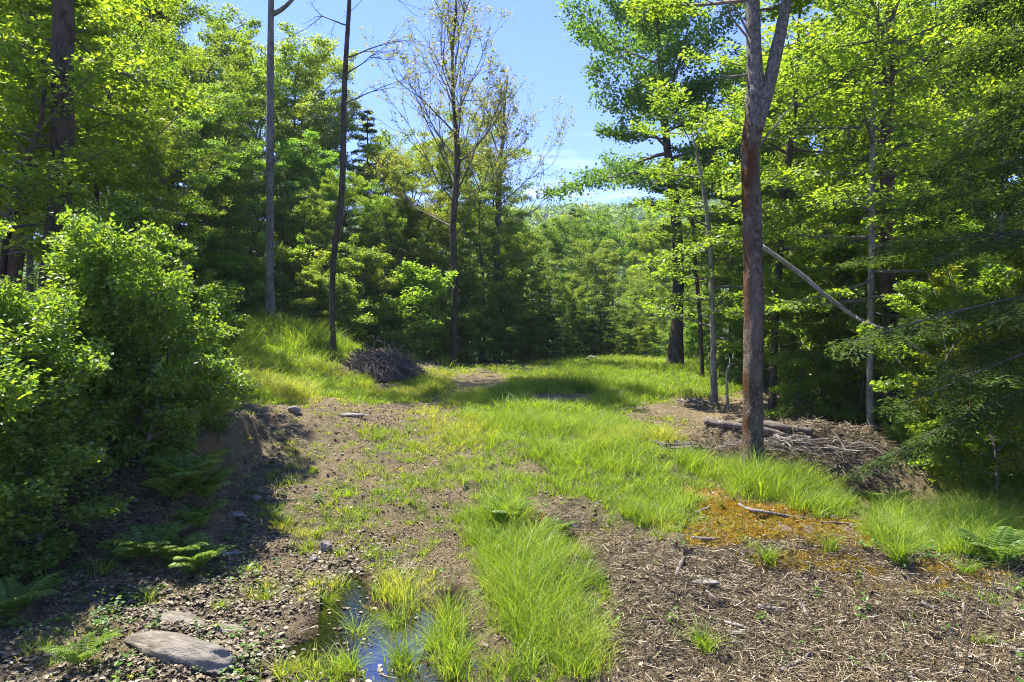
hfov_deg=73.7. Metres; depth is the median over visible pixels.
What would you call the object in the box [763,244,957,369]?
fallen log
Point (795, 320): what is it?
beech sapling
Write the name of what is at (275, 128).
beech tree
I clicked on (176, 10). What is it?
maple tree
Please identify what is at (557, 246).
maple tree
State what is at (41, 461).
shrub
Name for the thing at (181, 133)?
beech tree
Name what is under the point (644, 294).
hemlock tree
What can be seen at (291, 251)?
beech sapling
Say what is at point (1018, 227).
beech sapling
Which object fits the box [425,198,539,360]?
beech tree
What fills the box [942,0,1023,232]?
maple tree
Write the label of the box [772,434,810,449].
log
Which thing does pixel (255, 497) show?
stone
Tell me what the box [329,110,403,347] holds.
hemlock tree
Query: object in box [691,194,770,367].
beech tree
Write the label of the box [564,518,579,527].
stick
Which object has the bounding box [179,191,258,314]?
beech tree
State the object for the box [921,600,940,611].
stick
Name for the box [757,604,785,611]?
stick
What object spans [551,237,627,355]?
beech tree
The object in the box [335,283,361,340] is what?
beech sapling
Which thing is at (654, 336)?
young hemlock
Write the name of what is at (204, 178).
beech tree
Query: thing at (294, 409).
stone
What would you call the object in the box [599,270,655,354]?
beech tree
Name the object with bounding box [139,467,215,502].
fern
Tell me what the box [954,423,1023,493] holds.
leafy shrub
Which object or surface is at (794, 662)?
stick
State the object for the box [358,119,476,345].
beech tree
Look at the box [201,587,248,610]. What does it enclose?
grass tussock
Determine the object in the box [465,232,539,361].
maple tree
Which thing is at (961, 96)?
forest tree
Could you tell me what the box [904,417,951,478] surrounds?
leafy shrub
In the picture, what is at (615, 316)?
beech sapling
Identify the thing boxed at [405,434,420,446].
grass tussock
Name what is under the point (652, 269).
maple tree
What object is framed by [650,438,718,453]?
brush pile
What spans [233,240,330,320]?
leafy shrub
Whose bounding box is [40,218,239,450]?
shrub
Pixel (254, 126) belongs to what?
beech tree
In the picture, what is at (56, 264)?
shrub
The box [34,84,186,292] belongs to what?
beech tree
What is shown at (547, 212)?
distant forest
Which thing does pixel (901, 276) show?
beech sapling
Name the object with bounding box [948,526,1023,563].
fern
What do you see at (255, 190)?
beech tree
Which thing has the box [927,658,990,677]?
stick
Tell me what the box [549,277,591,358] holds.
beech tree
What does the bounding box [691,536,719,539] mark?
stick
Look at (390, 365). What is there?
brush pile
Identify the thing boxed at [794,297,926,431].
beech sapling
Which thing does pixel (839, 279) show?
beech sapling
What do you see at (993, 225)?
beech tree
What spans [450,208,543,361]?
beech tree
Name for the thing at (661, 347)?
beech sapling
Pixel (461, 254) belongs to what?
maple tree
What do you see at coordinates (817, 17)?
beech tree
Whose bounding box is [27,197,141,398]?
shrub
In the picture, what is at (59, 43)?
dark tree
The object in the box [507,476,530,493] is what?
grass tussock
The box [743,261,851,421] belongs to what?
beech sapling
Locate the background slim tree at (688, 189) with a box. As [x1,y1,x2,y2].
[631,153,742,378]
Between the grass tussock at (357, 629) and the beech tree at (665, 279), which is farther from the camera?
the beech tree at (665, 279)
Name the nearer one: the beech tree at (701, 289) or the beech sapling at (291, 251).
the beech sapling at (291, 251)
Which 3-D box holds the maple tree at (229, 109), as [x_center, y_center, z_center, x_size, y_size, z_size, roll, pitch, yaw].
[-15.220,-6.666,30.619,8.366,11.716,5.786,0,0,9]
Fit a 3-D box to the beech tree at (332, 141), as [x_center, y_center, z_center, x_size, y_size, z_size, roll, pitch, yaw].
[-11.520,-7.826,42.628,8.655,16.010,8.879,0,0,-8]
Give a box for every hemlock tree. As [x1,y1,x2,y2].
[92,1,215,282]
[201,57,290,281]
[274,70,354,318]
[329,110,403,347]
[527,258,554,356]
[544,208,593,358]
[595,278,618,354]
[624,217,668,355]
[824,0,1023,483]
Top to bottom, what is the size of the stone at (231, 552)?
0.064 m
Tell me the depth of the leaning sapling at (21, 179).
11.26 m
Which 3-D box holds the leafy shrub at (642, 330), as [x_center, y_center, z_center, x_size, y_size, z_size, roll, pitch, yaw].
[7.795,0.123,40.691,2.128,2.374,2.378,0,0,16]
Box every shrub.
[0,268,113,575]
[0,274,46,332]
[0,312,136,499]
[0,336,135,579]
[19,241,173,435]
[25,188,174,402]
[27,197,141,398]
[37,205,253,472]
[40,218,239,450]
[149,270,250,411]
[164,321,261,432]
[196,254,277,317]
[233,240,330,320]
[304,272,373,347]
[362,257,457,355]
[507,305,574,362]
[566,313,615,357]
[626,323,658,356]
[667,321,708,358]
[777,378,818,410]
[820,375,865,425]
[880,402,941,453]
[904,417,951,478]
[939,409,1022,482]
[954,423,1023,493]
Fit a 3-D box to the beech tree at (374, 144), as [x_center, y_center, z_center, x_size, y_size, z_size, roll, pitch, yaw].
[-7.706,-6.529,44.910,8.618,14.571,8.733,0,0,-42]
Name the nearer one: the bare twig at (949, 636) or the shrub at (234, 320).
the bare twig at (949, 636)
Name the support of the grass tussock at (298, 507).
on the ground at (256, 429)
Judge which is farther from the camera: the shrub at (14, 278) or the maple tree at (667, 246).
the maple tree at (667, 246)
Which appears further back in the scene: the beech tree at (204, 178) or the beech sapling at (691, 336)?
the beech sapling at (691, 336)
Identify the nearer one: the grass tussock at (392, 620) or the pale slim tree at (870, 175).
the grass tussock at (392, 620)
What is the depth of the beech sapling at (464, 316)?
37.90 m
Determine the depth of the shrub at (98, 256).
8.33 m
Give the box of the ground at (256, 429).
[0,307,1023,681]
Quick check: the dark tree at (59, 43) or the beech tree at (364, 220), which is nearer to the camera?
the dark tree at (59, 43)
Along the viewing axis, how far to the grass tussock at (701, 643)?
5.47 m
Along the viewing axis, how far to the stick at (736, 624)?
5.76 m
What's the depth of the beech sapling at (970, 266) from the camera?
15.78 m
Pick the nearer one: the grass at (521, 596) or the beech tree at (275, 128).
the grass at (521, 596)
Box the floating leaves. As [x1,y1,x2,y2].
[292,586,461,666]
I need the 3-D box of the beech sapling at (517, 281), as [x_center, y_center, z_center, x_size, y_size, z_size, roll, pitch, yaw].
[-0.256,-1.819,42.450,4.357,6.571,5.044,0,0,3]
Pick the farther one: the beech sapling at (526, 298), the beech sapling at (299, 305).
the beech sapling at (526, 298)
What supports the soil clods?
on the ground at (256, 429)
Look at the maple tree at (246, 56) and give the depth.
41.10 m
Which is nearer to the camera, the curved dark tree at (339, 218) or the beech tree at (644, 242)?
the curved dark tree at (339, 218)
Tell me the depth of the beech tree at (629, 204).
75.22 m
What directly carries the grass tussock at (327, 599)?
on the ground at (256, 429)
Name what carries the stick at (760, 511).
on the moss
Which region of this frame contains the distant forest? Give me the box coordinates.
[23,195,1018,362]
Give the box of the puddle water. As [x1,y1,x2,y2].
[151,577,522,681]
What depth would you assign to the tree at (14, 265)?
15.35 m
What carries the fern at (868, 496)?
on the ground at (256, 429)
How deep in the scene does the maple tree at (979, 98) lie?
26.95 m
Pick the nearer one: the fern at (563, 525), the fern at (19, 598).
the fern at (19, 598)
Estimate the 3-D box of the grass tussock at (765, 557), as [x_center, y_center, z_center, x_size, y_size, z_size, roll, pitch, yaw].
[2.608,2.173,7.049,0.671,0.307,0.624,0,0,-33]
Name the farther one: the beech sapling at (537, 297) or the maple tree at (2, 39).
the beech sapling at (537, 297)
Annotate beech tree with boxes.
[0,1,150,315]
[0,219,16,238]
[22,4,222,295]
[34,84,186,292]
[47,22,266,287]
[99,109,233,318]
[132,3,265,302]
[159,128,265,313]
[160,115,292,309]
[170,37,347,320]
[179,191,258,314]
[205,157,291,310]
[236,95,325,313]
[251,127,371,319]
[254,86,397,321]
[275,186,356,322]
[308,179,413,336]
[311,127,449,337]
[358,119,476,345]
[373,185,472,351]
[411,107,535,355]
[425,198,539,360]
[431,150,543,359]
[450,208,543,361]
[470,209,608,358]
[477,232,569,354]
[502,221,572,360]
[542,208,634,358]
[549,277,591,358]
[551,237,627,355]
[565,197,656,354]
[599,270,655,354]
[607,213,691,354]
[620,272,688,357]
[629,217,725,343]
[658,258,733,355]
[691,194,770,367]
[721,174,833,367]
[732,12,858,346]
[760,0,979,385]
[763,130,897,375]
[794,0,955,194]
[804,97,1023,304]
[844,0,1023,233]
[857,0,1023,283]
[899,0,1023,232]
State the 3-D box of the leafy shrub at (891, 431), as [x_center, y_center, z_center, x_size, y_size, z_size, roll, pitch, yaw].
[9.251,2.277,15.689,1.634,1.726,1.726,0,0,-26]
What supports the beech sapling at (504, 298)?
on the ground at (256, 429)
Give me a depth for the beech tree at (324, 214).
35.67 m
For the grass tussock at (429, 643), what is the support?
on the puddle water
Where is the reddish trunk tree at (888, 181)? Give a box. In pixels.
[763,0,1023,446]
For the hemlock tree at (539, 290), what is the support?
on the ground at (256, 429)
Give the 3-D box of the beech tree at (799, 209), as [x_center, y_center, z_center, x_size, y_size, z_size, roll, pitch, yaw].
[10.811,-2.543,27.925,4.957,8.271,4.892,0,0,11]
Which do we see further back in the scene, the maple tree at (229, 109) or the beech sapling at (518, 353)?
the beech sapling at (518, 353)
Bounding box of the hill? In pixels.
[34,229,774,356]
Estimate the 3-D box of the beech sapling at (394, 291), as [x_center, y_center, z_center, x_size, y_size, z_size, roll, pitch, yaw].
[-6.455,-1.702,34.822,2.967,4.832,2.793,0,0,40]
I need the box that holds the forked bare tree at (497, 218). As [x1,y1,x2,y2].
[441,75,578,361]
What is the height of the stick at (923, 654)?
0.047 m
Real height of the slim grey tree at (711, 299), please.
10.007 m
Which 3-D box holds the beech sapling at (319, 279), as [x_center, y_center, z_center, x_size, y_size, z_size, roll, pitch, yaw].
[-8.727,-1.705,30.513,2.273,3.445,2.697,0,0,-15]
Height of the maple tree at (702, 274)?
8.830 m
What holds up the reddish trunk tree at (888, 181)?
on the ground at (256, 429)
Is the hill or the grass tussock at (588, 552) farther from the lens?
the hill
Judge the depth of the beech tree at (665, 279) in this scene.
68.95 m
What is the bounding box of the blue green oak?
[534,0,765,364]
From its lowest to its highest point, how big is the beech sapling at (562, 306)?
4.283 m
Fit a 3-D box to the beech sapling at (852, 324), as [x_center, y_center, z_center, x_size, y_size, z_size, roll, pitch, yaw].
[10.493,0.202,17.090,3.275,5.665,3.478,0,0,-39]
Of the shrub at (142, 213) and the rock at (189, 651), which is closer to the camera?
the rock at (189, 651)
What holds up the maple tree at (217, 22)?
on the ground at (256, 429)
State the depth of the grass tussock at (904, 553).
7.04 m
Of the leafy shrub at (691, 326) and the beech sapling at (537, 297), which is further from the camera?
the beech sapling at (537, 297)
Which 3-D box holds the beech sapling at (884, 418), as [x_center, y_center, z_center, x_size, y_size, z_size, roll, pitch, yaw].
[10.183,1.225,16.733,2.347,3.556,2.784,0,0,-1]
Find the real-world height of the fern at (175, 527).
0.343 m
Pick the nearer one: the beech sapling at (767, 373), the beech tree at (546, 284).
the beech sapling at (767, 373)
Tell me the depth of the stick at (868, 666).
5.11 m
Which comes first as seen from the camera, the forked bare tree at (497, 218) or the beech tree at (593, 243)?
the forked bare tree at (497, 218)
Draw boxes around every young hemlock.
[534,303,561,360]
[581,300,614,356]
[641,325,663,358]
[694,314,720,362]
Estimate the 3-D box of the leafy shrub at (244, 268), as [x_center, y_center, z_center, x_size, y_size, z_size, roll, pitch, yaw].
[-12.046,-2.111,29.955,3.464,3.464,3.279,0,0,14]
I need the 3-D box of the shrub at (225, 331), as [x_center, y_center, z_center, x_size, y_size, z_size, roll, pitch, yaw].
[-4.720,0.567,10.410,1.533,1.754,1.700,0,0,-5]
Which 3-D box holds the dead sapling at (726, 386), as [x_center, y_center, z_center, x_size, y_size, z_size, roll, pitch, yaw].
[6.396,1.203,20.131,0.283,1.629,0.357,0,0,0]
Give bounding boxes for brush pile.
[343,339,431,381]
[649,407,909,508]
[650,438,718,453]
[670,393,715,408]
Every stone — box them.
[213,550,243,556]
[232,511,246,518]
[251,494,260,501]
[287,406,300,414]
[309,555,317,560]
[320,540,331,551]
[339,413,368,416]
[692,579,719,584]
[724,630,744,637]
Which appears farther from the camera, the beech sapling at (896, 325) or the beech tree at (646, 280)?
the beech tree at (646, 280)
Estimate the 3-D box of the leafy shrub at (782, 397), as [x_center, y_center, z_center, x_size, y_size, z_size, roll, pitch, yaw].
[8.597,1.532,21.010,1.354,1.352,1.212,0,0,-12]
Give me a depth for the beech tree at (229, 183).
32.46 m
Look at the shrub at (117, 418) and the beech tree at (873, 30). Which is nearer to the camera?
the shrub at (117, 418)
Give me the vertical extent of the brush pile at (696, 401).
0.545 m
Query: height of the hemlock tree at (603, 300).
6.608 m
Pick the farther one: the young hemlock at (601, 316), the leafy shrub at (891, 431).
the young hemlock at (601, 316)
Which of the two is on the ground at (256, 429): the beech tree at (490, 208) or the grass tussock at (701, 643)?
the beech tree at (490, 208)
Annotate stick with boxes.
[251,642,272,663]
[300,563,314,575]
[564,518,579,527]
[674,557,684,575]
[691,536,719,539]
[695,507,709,514]
[705,589,726,607]
[724,620,753,630]
[738,503,805,518]
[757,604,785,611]
[779,652,810,672]
[798,601,812,621]
[819,521,863,525]
[852,627,894,680]
[878,618,994,658]
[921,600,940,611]
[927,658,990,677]
[1001,639,1023,654]
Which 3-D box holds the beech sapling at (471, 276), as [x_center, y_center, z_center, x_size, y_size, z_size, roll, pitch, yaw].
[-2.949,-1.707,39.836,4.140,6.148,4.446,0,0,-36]
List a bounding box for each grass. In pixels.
[0,484,1023,681]
[204,370,1023,533]
[223,308,767,425]
[228,313,742,374]
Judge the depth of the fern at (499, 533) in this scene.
7.82 m
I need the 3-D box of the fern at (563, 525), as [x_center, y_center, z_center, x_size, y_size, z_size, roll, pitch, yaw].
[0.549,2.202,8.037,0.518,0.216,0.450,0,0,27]
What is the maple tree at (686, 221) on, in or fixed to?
on the ground at (256, 429)
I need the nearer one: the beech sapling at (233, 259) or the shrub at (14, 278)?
the shrub at (14, 278)
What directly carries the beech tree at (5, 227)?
on the ground at (256, 429)
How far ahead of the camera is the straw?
6.86 m
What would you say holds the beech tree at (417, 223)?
on the ground at (256, 429)
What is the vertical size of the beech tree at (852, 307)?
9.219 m
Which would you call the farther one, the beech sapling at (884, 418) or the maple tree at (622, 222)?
the maple tree at (622, 222)
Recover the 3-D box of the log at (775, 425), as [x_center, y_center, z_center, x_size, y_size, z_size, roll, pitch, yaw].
[5.301,1.705,13.816,1.435,0.262,0.308,0,0,18]
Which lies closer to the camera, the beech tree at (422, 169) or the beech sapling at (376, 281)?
the beech sapling at (376, 281)
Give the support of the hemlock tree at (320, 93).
on the ground at (256, 429)
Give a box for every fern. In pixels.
[0,570,70,620]
[37,629,124,667]
[93,531,161,562]
[98,520,195,560]
[136,449,232,483]
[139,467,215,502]
[141,533,212,564]
[154,532,235,575]
[165,499,231,529]
[168,467,235,499]
[481,495,541,518]
[484,528,524,549]
[523,561,562,586]
[541,517,580,533]
[841,490,915,508]
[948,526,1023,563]
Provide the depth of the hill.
289.08 m
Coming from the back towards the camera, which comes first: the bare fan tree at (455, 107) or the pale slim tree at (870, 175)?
the bare fan tree at (455, 107)
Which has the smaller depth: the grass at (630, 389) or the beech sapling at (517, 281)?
the grass at (630, 389)
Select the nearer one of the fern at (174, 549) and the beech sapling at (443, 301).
the fern at (174, 549)
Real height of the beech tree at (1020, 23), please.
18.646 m
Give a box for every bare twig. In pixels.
[940,597,964,672]
[951,569,1017,663]
[984,551,1022,649]
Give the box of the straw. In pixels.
[1,412,1023,681]
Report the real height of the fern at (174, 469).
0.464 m
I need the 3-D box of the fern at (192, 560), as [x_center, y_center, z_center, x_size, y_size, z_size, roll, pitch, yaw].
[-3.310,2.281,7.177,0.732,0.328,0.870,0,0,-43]
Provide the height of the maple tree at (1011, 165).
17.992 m
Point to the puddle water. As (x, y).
(350, 597)
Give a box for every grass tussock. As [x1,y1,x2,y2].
[81,548,125,577]
[129,581,169,603]
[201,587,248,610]
[232,579,292,600]
[287,502,308,512]
[293,578,349,602]
[308,629,386,675]
[320,597,395,634]
[329,565,363,586]
[336,578,426,627]
[365,607,439,665]
[383,603,476,654]
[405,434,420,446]
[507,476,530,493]
[541,587,653,646]
[559,537,604,559]
[656,599,743,655]
[739,534,797,568]
[794,518,856,553]
[855,520,946,566]
[943,551,1009,576]
[961,625,1020,644]
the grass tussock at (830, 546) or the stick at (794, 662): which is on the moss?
the grass tussock at (830, 546)
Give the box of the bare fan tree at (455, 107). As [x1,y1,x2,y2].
[358,0,549,363]
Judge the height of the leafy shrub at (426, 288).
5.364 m
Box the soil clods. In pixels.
[0,397,1022,681]
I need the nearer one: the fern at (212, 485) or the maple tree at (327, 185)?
the fern at (212, 485)
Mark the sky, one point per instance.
(540, 51)
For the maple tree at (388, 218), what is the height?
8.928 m
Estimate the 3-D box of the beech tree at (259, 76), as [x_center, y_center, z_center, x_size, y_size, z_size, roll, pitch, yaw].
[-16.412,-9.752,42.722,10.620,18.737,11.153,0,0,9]
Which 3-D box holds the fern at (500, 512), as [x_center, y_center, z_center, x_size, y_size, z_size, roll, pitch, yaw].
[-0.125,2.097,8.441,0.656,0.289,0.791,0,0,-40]
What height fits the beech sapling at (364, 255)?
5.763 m
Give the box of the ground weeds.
[0,409,1023,681]
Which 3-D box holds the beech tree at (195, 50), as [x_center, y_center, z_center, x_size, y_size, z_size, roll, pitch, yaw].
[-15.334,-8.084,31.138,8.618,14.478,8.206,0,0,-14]
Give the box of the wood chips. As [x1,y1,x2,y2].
[0,437,1023,681]
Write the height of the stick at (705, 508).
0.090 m
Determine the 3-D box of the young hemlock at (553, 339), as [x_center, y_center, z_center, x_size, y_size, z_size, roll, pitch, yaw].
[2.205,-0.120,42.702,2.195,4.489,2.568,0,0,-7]
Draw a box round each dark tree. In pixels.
[0,0,214,293]
[272,0,449,359]
[673,0,951,411]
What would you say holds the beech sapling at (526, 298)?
on the ground at (256, 429)
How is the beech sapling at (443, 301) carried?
on the ground at (256, 429)
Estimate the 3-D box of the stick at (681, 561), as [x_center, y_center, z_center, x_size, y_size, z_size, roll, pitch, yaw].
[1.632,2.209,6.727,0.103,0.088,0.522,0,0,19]
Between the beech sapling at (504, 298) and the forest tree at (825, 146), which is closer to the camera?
the forest tree at (825, 146)
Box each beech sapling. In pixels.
[179,240,230,298]
[191,245,237,287]
[237,275,261,313]
[250,231,315,317]
[278,266,329,323]
[290,264,342,329]
[324,233,399,342]
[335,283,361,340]
[340,243,426,348]
[357,262,415,349]
[378,275,424,351]
[406,290,450,358]
[417,257,479,360]
[422,259,489,361]
[443,282,489,362]
[460,288,509,361]
[475,281,529,362]
[480,259,542,362]
[503,301,537,362]
[505,294,547,359]
[519,294,561,359]
[549,298,587,357]
[557,297,604,357]
[598,306,632,356]
[608,311,642,355]
[648,324,669,358]
[657,303,698,358]
[702,289,743,366]
[703,250,769,368]
[708,254,803,383]
[738,268,812,380]
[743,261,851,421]
[763,217,877,412]
[763,230,832,393]
[779,232,915,416]
[789,259,878,406]
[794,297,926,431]
[822,216,986,426]
[845,236,1013,441]
[850,301,936,415]
[856,222,1023,493]
[862,325,979,447]
[882,244,1021,452]
[908,248,1023,514]
[913,238,1012,366]
[925,217,1023,416]
[939,329,1023,451]
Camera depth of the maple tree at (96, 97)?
30.48 m
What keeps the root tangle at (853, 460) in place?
on the brush pile at (827, 423)
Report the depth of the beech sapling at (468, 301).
39.23 m
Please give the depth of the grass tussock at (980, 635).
5.47 m
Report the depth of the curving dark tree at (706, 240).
18.61 m
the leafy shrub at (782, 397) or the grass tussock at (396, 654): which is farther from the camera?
the leafy shrub at (782, 397)
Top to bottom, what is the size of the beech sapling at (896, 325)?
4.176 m
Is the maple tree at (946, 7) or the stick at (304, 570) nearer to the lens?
the stick at (304, 570)
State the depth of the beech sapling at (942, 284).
12.23 m
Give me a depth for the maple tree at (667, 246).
49.89 m
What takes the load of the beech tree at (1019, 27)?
on the ground at (256, 429)
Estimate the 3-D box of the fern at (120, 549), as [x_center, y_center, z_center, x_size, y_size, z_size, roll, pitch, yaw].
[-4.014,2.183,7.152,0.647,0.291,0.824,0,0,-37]
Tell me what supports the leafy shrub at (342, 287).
on the ground at (256, 429)
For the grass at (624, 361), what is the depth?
33.15 m
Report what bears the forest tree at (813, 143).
on the ground at (256, 429)
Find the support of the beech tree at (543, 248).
on the ground at (256, 429)
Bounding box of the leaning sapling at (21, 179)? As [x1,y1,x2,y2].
[0,15,154,282]
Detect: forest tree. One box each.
[649,41,809,359]
[733,0,928,310]
[795,94,878,302]
[835,0,1023,269]
[875,17,1023,243]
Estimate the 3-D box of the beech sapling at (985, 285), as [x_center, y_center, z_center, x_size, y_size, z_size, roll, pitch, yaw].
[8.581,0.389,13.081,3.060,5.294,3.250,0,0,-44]
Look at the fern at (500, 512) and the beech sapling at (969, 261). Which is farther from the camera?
the beech sapling at (969, 261)
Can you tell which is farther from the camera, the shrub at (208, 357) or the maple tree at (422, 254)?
the maple tree at (422, 254)
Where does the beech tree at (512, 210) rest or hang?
on the ground at (256, 429)
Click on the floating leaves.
(379, 665)
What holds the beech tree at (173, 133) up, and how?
on the ground at (256, 429)
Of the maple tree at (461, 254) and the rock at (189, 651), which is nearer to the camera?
the rock at (189, 651)
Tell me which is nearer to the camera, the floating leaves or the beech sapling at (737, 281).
the floating leaves
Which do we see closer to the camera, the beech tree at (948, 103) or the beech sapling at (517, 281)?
the beech tree at (948, 103)
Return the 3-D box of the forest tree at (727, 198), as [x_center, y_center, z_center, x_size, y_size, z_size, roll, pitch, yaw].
[10.004,-5.284,30.643,7.757,14.091,8.033,0,0,-24]
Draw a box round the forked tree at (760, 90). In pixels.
[620,0,820,472]
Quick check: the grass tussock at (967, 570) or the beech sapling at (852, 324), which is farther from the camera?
the beech sapling at (852, 324)
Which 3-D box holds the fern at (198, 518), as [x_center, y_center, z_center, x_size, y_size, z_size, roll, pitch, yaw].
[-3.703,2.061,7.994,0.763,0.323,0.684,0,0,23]
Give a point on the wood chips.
(854, 641)
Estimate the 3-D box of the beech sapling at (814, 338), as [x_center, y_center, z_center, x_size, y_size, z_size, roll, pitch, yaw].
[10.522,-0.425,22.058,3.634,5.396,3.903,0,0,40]
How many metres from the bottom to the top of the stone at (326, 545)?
0.145 m
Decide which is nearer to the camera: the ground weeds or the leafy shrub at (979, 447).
the ground weeds
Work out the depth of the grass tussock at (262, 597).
6.60 m
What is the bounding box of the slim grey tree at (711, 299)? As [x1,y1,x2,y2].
[627,77,815,405]
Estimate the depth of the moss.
7.48 m
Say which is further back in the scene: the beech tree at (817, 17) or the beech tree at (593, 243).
the beech tree at (593, 243)
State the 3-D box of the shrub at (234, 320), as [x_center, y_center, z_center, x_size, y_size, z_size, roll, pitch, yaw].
[-5.542,0.095,11.375,2.148,2.565,2.217,0,0,15]
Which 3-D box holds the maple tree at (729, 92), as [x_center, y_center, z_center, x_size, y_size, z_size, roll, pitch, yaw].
[12.695,-5.994,34.583,9.982,14.868,7.691,0,0,-13]
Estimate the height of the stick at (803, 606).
0.079 m
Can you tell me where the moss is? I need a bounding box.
[494,496,1015,592]
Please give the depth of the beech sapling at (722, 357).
30.79 m
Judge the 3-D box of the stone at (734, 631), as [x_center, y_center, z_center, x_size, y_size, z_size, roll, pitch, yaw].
[1.858,2.431,5.684,0.208,0.060,0.075,0,0,0]
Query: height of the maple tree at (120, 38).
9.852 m
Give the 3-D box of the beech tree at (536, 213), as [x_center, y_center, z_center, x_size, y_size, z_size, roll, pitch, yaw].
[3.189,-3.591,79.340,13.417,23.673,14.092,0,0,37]
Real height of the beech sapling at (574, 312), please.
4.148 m
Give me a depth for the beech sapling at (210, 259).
29.85 m
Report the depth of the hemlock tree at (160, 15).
30.05 m
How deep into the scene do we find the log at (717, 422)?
13.90 m
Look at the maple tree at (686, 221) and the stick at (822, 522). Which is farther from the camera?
the maple tree at (686, 221)
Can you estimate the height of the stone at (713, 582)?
0.039 m
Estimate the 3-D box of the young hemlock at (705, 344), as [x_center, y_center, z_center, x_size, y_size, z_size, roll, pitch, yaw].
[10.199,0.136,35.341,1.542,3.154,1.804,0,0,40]
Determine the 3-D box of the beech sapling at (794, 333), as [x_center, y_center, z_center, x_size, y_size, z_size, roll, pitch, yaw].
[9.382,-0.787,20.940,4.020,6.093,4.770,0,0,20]
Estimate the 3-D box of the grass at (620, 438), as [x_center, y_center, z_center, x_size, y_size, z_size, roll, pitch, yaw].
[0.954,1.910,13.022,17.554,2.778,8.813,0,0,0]
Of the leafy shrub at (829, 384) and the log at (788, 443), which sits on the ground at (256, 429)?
the leafy shrub at (829, 384)
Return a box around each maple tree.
[0,0,124,269]
[0,1,212,243]
[2,8,183,261]
[89,0,224,194]
[131,0,265,236]
[146,39,276,279]
[172,27,282,242]
[200,3,371,313]
[237,193,329,286]
[298,168,396,330]
[353,192,441,336]
[378,135,489,358]
[405,206,486,359]
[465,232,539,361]
[520,216,588,351]
[564,205,660,349]
[585,211,670,346]
[626,224,701,355]
[648,227,715,327]
[658,133,789,352]
[683,49,865,367]
[683,199,739,355]
[745,6,948,297]
[807,2,1023,239]
[907,25,1022,238]
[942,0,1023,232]
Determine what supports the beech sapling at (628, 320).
on the ground at (256, 429)
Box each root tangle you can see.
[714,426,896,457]
[819,449,902,486]
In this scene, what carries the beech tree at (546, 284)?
on the ground at (256, 429)
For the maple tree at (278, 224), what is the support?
on the ground at (256, 429)
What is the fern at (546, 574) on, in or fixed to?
on the ground at (256, 429)
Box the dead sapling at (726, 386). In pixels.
[725,354,734,409]
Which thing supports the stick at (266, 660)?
on the ground at (256, 429)
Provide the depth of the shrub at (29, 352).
6.96 m
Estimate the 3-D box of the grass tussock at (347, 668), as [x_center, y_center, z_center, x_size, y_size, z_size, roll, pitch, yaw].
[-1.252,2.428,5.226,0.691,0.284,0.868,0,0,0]
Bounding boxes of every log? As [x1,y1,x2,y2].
[704,416,785,436]
[737,418,812,432]
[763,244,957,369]
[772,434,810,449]
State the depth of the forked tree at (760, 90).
12.38 m
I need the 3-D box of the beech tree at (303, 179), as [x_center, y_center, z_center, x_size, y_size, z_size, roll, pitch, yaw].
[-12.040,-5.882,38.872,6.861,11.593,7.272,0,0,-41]
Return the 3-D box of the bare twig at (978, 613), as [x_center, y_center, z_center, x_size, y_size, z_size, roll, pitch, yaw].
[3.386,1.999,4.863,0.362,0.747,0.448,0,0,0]
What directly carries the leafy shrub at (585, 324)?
on the ground at (256, 429)
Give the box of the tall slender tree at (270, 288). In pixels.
[265,0,293,318]
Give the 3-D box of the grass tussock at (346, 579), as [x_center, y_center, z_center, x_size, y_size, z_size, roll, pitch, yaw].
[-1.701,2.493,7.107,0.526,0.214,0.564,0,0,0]
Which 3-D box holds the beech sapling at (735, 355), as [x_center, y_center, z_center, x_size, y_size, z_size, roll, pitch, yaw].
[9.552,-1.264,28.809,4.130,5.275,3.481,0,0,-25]
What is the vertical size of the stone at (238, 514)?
0.092 m
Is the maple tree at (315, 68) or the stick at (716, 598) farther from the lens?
the maple tree at (315, 68)
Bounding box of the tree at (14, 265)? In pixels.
[0,0,190,287]
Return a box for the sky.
[33,0,1023,236]
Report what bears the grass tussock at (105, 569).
on the ground at (256, 429)
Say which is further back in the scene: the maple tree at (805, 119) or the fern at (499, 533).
the maple tree at (805, 119)
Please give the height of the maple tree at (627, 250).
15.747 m
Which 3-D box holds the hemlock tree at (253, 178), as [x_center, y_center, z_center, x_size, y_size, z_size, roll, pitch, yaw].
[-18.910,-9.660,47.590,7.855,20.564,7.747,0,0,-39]
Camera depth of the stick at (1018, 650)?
5.18 m
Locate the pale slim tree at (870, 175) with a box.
[715,0,1023,430]
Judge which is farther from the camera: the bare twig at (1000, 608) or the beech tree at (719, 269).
the beech tree at (719, 269)
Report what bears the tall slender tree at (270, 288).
on the ground at (256, 429)
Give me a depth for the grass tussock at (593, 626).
5.59 m
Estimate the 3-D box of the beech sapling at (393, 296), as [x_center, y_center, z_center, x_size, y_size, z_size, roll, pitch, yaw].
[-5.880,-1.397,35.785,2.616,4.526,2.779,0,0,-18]
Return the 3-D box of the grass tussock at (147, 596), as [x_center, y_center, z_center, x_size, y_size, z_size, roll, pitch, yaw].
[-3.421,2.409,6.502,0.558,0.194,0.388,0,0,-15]
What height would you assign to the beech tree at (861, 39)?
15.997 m
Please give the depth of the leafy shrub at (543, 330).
41.60 m

